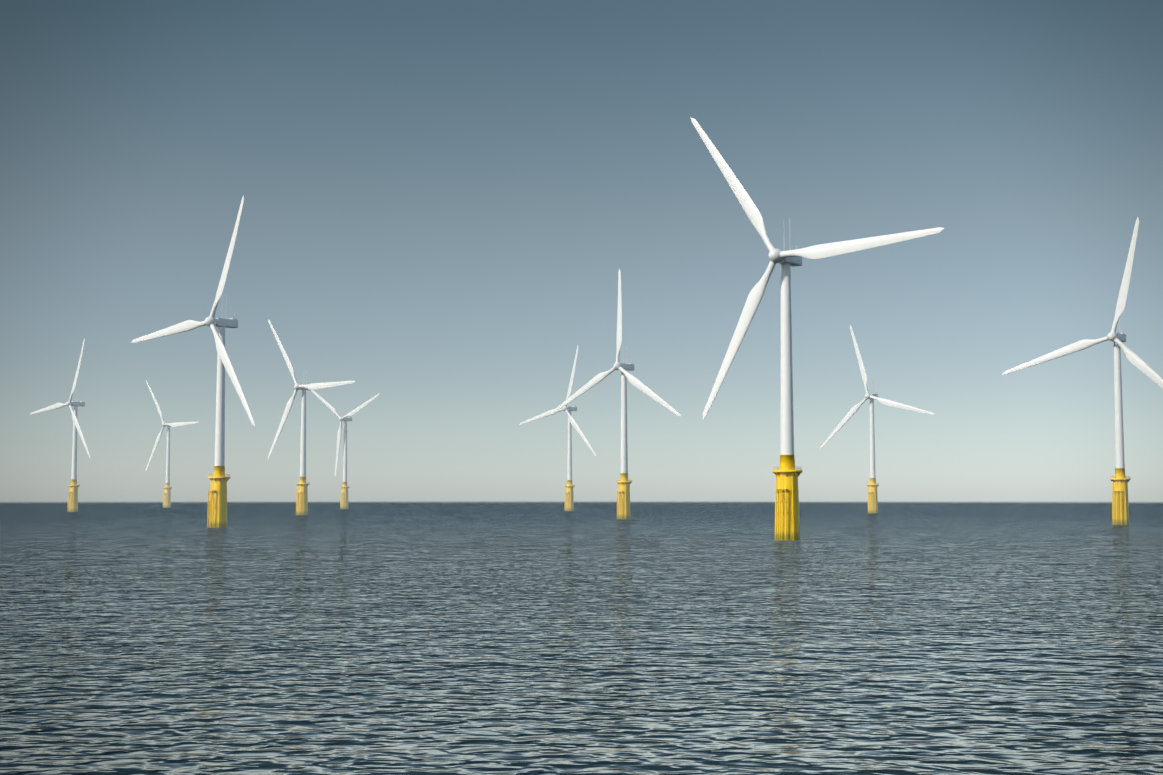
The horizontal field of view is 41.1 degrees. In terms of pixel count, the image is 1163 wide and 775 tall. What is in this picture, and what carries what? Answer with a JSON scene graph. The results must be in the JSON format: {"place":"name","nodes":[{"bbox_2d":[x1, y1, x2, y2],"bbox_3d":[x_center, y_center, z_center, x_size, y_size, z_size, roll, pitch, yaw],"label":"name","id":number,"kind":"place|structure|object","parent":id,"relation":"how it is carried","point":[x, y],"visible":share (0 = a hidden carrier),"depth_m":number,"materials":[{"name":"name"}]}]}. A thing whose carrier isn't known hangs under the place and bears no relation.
{"place":"outdoors","nodes":[
{"label":"outdoors","id":0,"kind":"place"},
{"bbox_2d":[0,501,1162,774],"bbox_3d":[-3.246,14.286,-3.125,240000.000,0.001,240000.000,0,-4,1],"label":"sea","id":1,"kind":"structure","parent":0,"point":[588,637],"depth_m":154.98,"materials":[{"name":"liquid"}]},
{"bbox_2d":[30,339,89,511],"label":"wind turbine","id":2,"kind":"object","parent":1,"relation":"on","point":[72,502],"visible":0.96,"depth_m":1291.58,"materials":[{"name":"metal"}]},
{"bbox_2d":[146,381,197,507],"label":"wind turbine","id":3,"kind":"object","parent":1,"relation":"on","point":[167,497],"visible":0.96,"depth_m":1684.10,"materials":[{"name":"metal"}]},
{"bbox_2d":[131,195,254,527],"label":"wind turbine","id":4,"kind":"object","parent":1,"relation":"on","point":[217,515],"visible":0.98,"depth_m":676.96,"materials":[{"name":"metal"}]},
{"bbox_2d":[268,320,354,514],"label":"wind turbine","id":5,"kind":"object","parent":1,"relation":"on","point":[302,498],"visible":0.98,"depth_m":1090.03,"materials":[{"name":"metal"}]},
{"bbox_2d":[311,390,379,508],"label":"wind turbine","id":6,"kind":"object","parent":1,"relation":"on","point":[344,489],"visible":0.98,"depth_m":1556.05,"materials":[{"name":"metal"}]},
{"bbox_2d":[519,346,595,510],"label":"wind turbine","id":7,"kind":"object","parent":1,"relation":"on","point":[569,495],"visible":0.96,"depth_m":1364.53,"materials":[{"name":"metal"}]},
{"bbox_2d":[552,269,680,518],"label":"wind turbine","id":8,"kind":"object","parent":1,"relation":"on","point":[623,499],"visible":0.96,"depth_m":915.23,"materials":[{"name":"metal"}]},
{"bbox_2d":[690,117,943,540],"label":"wind turbine","id":9,"kind":"object","parent":1,"relation":"on","point":[787,511],"visible":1,"depth_m":491.94,"materials":[{"name":"metal"}]},
{"bbox_2d":[820,324,933,512],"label":"wind turbine","id":10,"kind":"object","parent":1,"relation":"on","point":[872,498],"visible":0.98,"depth_m":1193.19,"materials":[{"name":"metal"}]},
{"bbox_2d":[1002,217,1162,524],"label":"wind turbine","id":11,"kind":"object","parent":1,"relation":"on","point":[1120,480],"visible":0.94,"depth_m":741.66,"materials":[{"name":"metal"}]},
{"bbox_2d":[0,0,1162,501],"label":"sky","id":12,"kind":"structure","parent":0,"point":[445,201],"materials":[{"name":"blue"}]}
]}

